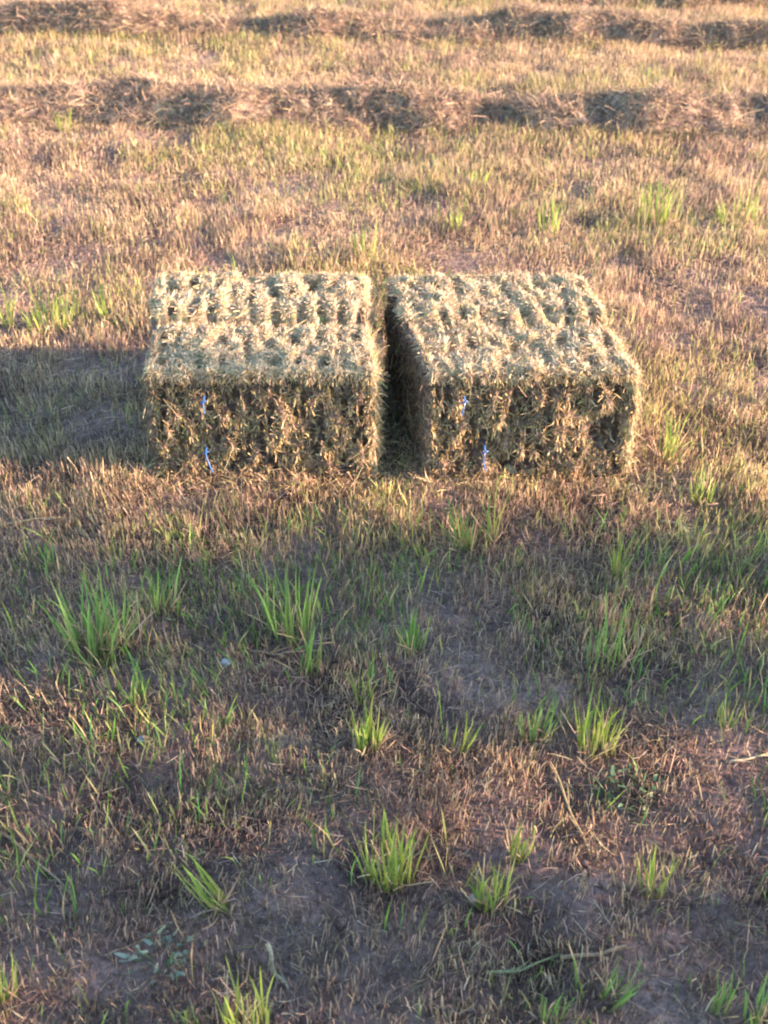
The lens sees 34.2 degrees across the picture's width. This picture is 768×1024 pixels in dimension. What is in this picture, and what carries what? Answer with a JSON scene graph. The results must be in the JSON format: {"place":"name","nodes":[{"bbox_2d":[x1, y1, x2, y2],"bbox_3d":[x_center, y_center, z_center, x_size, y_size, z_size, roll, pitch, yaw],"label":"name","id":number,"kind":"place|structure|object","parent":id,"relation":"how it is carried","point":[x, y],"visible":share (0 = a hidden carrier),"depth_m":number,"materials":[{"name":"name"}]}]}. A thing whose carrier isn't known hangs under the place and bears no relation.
{"place":"outdoors","nodes":[
{"label":"outdoors","id":0,"kind":"place"},
{"bbox_2d":[0,0,767,1023],"bbox_3d":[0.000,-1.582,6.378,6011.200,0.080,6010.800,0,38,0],"label":"ground","id":1,"kind":"structure","parent":0,"point":[494,858],"depth_m":3.60,"materials":[{"name":"soil"}]},
{"bbox_2d":[0,285,19,327],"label":"grass tuft","id":2,"kind":"object","parent":1,"relation":"on","point":[11,321],"visible":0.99,"depth_m":5.36,"materials":[{"name":"plant"}]},
{"bbox_2d":[0,950,31,1017],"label":"grass tuft","id":3,"kind":"object","parent":1,"relation":"on","point":[6,990],"visible":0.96,"depth_m":2.88,"materials":[{"name":"green plant"}]},
{"bbox_2d":[0,512,68,526],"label":"dry stalk","id":4,"kind":"object","parent":1,"relation":"on","point":[34,519],"visible":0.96,"depth_m":4.25,"materials":[{"name":"beige plant"}]},
{"bbox_2d":[0,830,70,896],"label":"dry stalk","id":5,"kind":"object","parent":1,"relation":"on","point":[32,858],"visible":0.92,"depth_m":3.18,"materials":[{"name":"brown plant"}]},
{"bbox_2d":[33,539,54,571],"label":"grass tuft","id":6,"kind":"object","parent":1,"relation":"on","point":[49,558],"visible":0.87,"depth_m":4.07,"materials":[{"name":"green plant"}]},
{"bbox_2d":[20,285,76,336],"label":"grass tuft","id":7,"kind":"object","parent":1,"relation":"on","point":[54,321],"visible":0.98,"depth_m":5.35,"materials":[{"name":"green plant"}]},
{"bbox_2d":[50,105,74,131],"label":"grass tuft","id":8,"kind":"object","parent":1,"relation":"on","point":[62,126],"visible":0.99,"depth_m":7.10,"materials":[{"name":"yellow plant"}]},
{"bbox_2d":[33,566,168,671],"bbox_3d":[-0.826,0.311,3.698,0.407,0.330,0.281,0,38,0],"label":"grass tuft","id":9,"kind":"object","parent":1,"relation":"on","point":[102,619],"visible":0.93,"depth_m":3.74,"materials":[{"name":"green plant"}]},
{"bbox_2d":[91,276,123,324],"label":"grass tuft","id":10,"kind":"object","parent":1,"relation":"on","point":[104,312],"visible":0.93,"depth_m":5.38,"materials":[{"name":"plant"}]},
{"bbox_2d":[108,663,154,708],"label":"grass tuft","id":11,"kind":"object","parent":1,"relation":"on","point":[141,693],"visible":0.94,"depth_m":3.60,"materials":[{"name":"green plant"}]},
{"bbox_2d":[136,736,146,742],"bbox_3d":[-0.680,0.640,3.504,0.031,0.023,0.023,0,38,0],"label":"stone","id":12,"kind":"object","parent":1,"relation":"on","point":[141,739],"visible":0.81,"depth_m":3.50,"materials":[{"name":"grey stone"}]},
{"bbox_2d":[114,925,197,983],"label":"weed","id":13,"kind":"object","parent":1,"relation":"on","point":[185,952],"visible":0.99,"depth_m":2.95,"materials":[{"name":"green plant"}]},
{"bbox_2d":[129,553,187,618],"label":"grass tuft","id":14,"kind":"object","parent":1,"relation":"on","point":[156,598],"visible":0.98,"depth_m":3.87,"materials":[{"name":"green plant"}]},
{"bbox_2d":[170,1001,198,1023],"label":"grass tuft","id":15,"kind":"object","parent":1,"relation":"on","point":[187,1018],"visible":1,"depth_m":2.82,"materials":[{"name":"green plant"}]},
{"bbox_2d":[163,851,241,928],"bbox_3d":[-0.449,0.907,3.014,0.172,0.226,0.183,20,42,24],"label":"grass tuft","id":16,"kind":"object","parent":1,"relation":"on","point":[218,892],"visible":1,"depth_m":3.04,"materials":[{"name":"green plant"}]},
{"bbox_2d":[203,168,216,191],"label":"dry stalk","id":17,"kind":"object","parent":1,"relation":"on","point":[208,178],"visible":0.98,"depth_m":6.52,"materials":[{"name":"beige plant"}]},
{"bbox_2d":[158,956,275,1023],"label":"grass tuft","id":18,"kind":"object","parent":1,"relation":"on","point":[266,1015],"visible":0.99,"depth_m":2.79,"materials":[{"name":"green plant"}]},
{"bbox_2d":[220,658,230,666],"bbox_3d":[-0.477,0.453,3.746,0.035,0.027,0.027,0,38,0],"label":"stone","id":19,"kind":"object","parent":1,"relation":"on","point":[224,662],"visible":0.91,"depth_m":3.74,"materials":[{"name":"grey stone"}]},
{"bbox_2d":[115,265,421,509],"bbox_3d":[-0.422,-0.513,4.659,1.215,0.608,1.159,0,38,0],"label":"hay bale","id":20,"kind":"object","parent":1,"relation":"on","point":[266,373],"visible":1,"depth_m":4.42},
{"bbox_2d":[265,942,289,992],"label":"dry stalk","id":21,"kind":"object","parent":1,"relation":"on","point":[271,958],"visible":0.97,"depth_m":2.95,"materials":[{"name":"grey plant"}]},
{"bbox_2d":[238,551,331,646],"bbox_3d":[-0.295,0.247,3.766,0.298,0.335,0.282,0,38,0],"label":"grass tuft","id":22,"kind":"object","parent":1,"relation":"on","point":[304,621],"visible":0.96,"depth_m":3.79,"materials":[{"name":"green plant"}]},
{"bbox_2d":[252,648,317,655],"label":"dry stalk","id":23,"kind":"object","parent":1,"relation":"on","point":[271,653],"visible":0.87,"depth_m":3.79,"materials":[{"name":"beige plant"}]},
{"bbox_2d":[270,623,331,677],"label":"grass tuft","id":24,"kind":"object","parent":1,"relation":"on","point":[309,667],"visible":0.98,"depth_m":3.70,"materials":[{"name":"green plant"}]},
{"bbox_2d":[332,663,391,706],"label":"grass tuft","id":25,"kind":"object","parent":1,"relation":"on","point":[363,690],"visible":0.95,"depth_m":3.61,"materials":[{"name":"green plant"}]},
{"bbox_2d":[352,219,381,260],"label":"grass tuft","id":26,"kind":"object","parent":1,"relation":"on","point":[362,249],"visible":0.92,"depth_m":5.79,"materials":[{"name":"yellow plant"}]},
{"bbox_2d":[343,696,400,755],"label":"grass tuft","id":27,"kind":"object","parent":1,"relation":"on","point":[363,742],"visible":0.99,"depth_m":3.45,"materials":[{"name":"green plant"}]},
{"bbox_2d":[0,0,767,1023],"bbox_3d":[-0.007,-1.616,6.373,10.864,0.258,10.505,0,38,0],"label":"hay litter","id":28,"kind":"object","parent":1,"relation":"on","point":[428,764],"visible":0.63,"depth_m":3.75,"materials":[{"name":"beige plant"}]},
{"bbox_2d":[0,0,767,1023],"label":"green grass","id":29,"kind":"structure","parent":1,"relation":"on","point":[438,170],"depth_m":4.44,"materials":[{"name":"plant"}]},
{"bbox_2d":[0,62,767,140],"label":"windrow","id":30,"kind":"object","parent":1,"relation":"on","point":[139,98],"visible":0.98,"depth_m":7.20,"materials":[{"name":"beige plant"}]},
{"bbox_2d":[0,0,767,52],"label":"windrow","id":31,"kind":"object","parent":1,"relation":"on","point":[515,21],"visible":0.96,"depth_m":8.45,"materials":[{"name":"beige plant"}]},
{"bbox_2d":[0,341,767,1023],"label":"soil crumbs","id":32,"kind":"object","parent":1,"relation":"on","point":[318,889],"visible":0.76,"depth_m":3.32,"materials":[{"name":"brown soil"}]},
{"bbox_2d":[0,0,767,1023],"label":"stubble","id":33,"kind":"object","parent":1,"relation":"on","point":[226,238],"visible":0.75,"depth_m":4.39,"materials":[{"name":"beige plant"}]},
{"bbox_2d":[343,803,432,894],"bbox_3d":[0.010,0.825,3.092,0.225,0.253,0.214,0,38,0],"label":"grass tuft","id":34,"kind":"object","parent":1,"relation":"on","point":[391,870],"visible":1,"depth_m":3.11,"materials":[{"name":"green plant"}]},
{"bbox_2d":[389,605,431,655],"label":"grass tuft","id":35,"kind":"object","parent":1,"relation":"on","point":[412,637],"visible":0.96,"depth_m":3.78,"materials":[{"name":"green plant"}]},
{"bbox_2d":[423,202,468,233],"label":"grass tuft","id":36,"kind":"object","parent":1,"relation":"on","point":[452,220],"visible":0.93,"depth_m":6.07,"materials":[{"name":"plant"}]},
{"bbox_2d":[433,714,482,756],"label":"grass tuft","id":37,"kind":"object","parent":1,"relation":"on","point":[465,739],"visible":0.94,"depth_m":3.44,"materials":[{"name":"green plant"}]},
{"bbox_2d":[434,495,491,554],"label":"grass tuft","id":38,"kind":"object","parent":1,"relation":"on","point":[467,539],"visible":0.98,"depth_m":4.15,"materials":[{"name":"green plant"}]},
{"bbox_2d":[467,893,485,906],"bbox_3d":[0.231,0.966,3.111,0.048,0.036,0.038,0,38,0],"label":"stone","id":39,"kind":"object","parent":1,"relation":"on","point":[471,897],"visible":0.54,"depth_m":3.10,"materials":[{"name":"grey stone"}]},
{"bbox_2d":[464,162,492,188],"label":"grass tuft","id":40,"kind":"object","parent":1,"relation":"on","point":[477,179],"visible":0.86,"depth_m":6.47,"materials":[{"name":"yellow plant"}]},
{"bbox_2d":[460,476,512,545],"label":"grass tuft","id":41,"kind":"object","parent":1,"relation":"on","point":[489,526],"visible":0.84,"depth_m":4.15,"materials":[{"name":"green plant"}]},
{"bbox_2d":[459,853,535,916],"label":"grass tuft","id":42,"kind":"object","parent":1,"relation":"on","point":[480,900],"visible":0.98,"depth_m":3.07,"materials":[{"name":"green plant"}]},
{"bbox_2d":[505,820,537,867],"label":"grass tuft","id":43,"kind":"object","parent":1,"relation":"on","point":[513,851],"visible":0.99,"depth_m":3.18,"materials":[{"name":"green plant"}]},
{"bbox_2d":[486,954,567,974],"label":"dry stalk","id":44,"kind":"object","parent":1,"relation":"on","point":[516,970],"visible":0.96,"depth_m":2.96,"materials":[{"name":"plant"}]},
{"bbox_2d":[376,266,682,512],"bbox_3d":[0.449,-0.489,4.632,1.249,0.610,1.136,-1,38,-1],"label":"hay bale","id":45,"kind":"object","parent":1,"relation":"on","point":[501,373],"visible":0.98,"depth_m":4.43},
{"bbox_2d":[500,691,571,759],"bbox_3d":[0.422,0.577,3.432,0.198,0.238,0.160,0,38,0],"label":"grass tuft","id":46,"kind":"object","parent":1,"relation":"on","point":[535,727],"visible":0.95,"depth_m":3.49,"materials":[{"name":"green plant"}]},
{"bbox_2d":[535,188,564,236],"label":"grass tuft","id":47,"kind":"object","parent":1,"relation":"on","point":[554,215],"visible":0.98,"depth_m":6.05,"materials":[{"name":"plant"}]},
{"bbox_2d":[528,990,575,1023],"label":"grass tuft","id":48,"kind":"object","parent":1,"relation":"on","point":[552,1014],"visible":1,"depth_m":2.82,"materials":[{"name":"green plant"}]},
{"bbox_2d":[547,761,591,858],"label":"dry stalk","id":49,"kind":"object","parent":1,"relation":"on","point":[575,822],"visible":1,"depth_m":3.29,"materials":[{"name":"beige plant"}]},
{"bbox_2d":[562,936,634,960],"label":"dry stalk","id":50,"kind":"object","parent":1,"relation":"on","point":[597,954],"visible":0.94,"depth_m":2.97,"materials":[{"name":"plant"}]},
{"bbox_2d":[432,0,767,11],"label":"windrow","id":51,"kind":"object","parent":1,"relation":"on","point":[678,3],"visible":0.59,"depth_m":9.01,"materials":[{"name":"beige plant"}]},
{"bbox_2d":[557,682,643,768],"bbox_3d":[0.590,0.567,3.445,0.208,0.241,0.176,-11,39,-14],"label":"grass tuft","id":52,"kind":"object","parent":1,"relation":"on","point":[602,727],"visible":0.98,"depth_m":3.46,"materials":[{"name":"green plant"}]},
{"bbox_2d":[597,534,634,580],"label":"grass tuft","id":53,"kind":"object","parent":1,"relation":"on","point":[617,562],"visible":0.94,"depth_m":4.03,"materials":[{"name":"green plant"}]},
{"bbox_2d":[593,953,645,1012],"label":"grass tuft","id":54,"kind":"object","parent":1,"relation":"on","point":[623,999],"visible":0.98,"depth_m":2.86,"materials":[{"name":"green plant"}]},
{"bbox_2d":[571,570,674,700],"bbox_3d":[0.663,0.347,3.601,0.240,0.370,0.313,30,47,32],"label":"grass tuft","id":55,"kind":"object","parent":1,"relation":"on","point":[609,654],"visible":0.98,"depth_m":3.68,"materials":[{"name":"green plant"}]},
{"bbox_2d":[589,763,662,812],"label":"weed","id":56,"kind":"object","parent":1,"relation":"on","point":[612,772],"visible":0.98,"depth_m":3.37,"materials":[{"name":"plant"}]},
{"bbox_2d":[603,172,687,232],"bbox_3d":[1.290,-1.516,6.054,0.444,0.279,0.280,-13,40,-17],"label":"grass tuft","id":57,"kind":"object","parent":1,"relation":"on","point":[662,211],"visible":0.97,"depth_m":6.11,"materials":[{"name":"plant"}]},
{"bbox_2d":[623,846,693,902],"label":"grass tuft","id":58,"kind":"object","parent":1,"relation":"on","point":[651,880],"visible":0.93,"depth_m":3.10,"materials":[{"name":"green plant"}]},
{"bbox_2d":[645,839,686,867],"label":"dry stalk","id":59,"kind":"object","parent":1,"relation":"on","point":[674,854],"visible":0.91,"depth_m":3.24,"materials":[{"name":"beige plant"}]},
{"bbox_2d":[646,403,690,466],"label":"grass tuft","id":60,"kind":"object","parent":1,"relation":"on","point":[668,443],"visible":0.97,"depth_m":4.53,"materials":[{"name":"plant"}]},
{"bbox_2d":[661,520,696,536],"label":"dry stalk","id":61,"kind":"object","parent":1,"relation":"on","point":[673,522],"visible":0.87,"depth_m":4.26,"materials":[{"name":"beige plant"}]},
{"bbox_2d":[685,465,724,509],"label":"grass tuft","id":62,"kind":"object","parent":1,"relation":"on","point":[702,495],"visible":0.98,"depth_m":4.37,"materials":[{"name":"plant"}]},
{"bbox_2d":[705,968,746,1019],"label":"grass tuft","id":63,"kind":"object","parent":1,"relation":"on","point":[720,999],"visible":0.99,"depth_m":2.84,"materials":[{"name":"green plant"}]},
{"bbox_2d":[717,696,742,733],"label":"grass tuft","id":64,"kind":"object","parent":1,"relation":"on","point":[729,721],"visible":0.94,"depth_m":3.52,"materials":[{"name":"green plant"}]},
{"bbox_2d":[707,180,761,228],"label":"grass tuft","id":65,"kind":"object","parent":1,"relation":"on","point":[740,206],"visible":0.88,"depth_m":6.16,"materials":[{"name":"plant"}]},
{"bbox_2d":[729,750,767,767],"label":"dry stalk","id":66,"kind":"object","parent":1,"relation":"on","point":[747,759],"visible":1,"depth_m":3.46,"materials":[{"name":"beige plant"}]},
{"bbox_2d":[742,974,767,1023],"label":"grass tuft","id":67,"kind":"object","parent":1,"relation":"on","point":[756,1014],"visible":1,"depth_m":2.82,"materials":[{"name":"green plant"}]}
]}

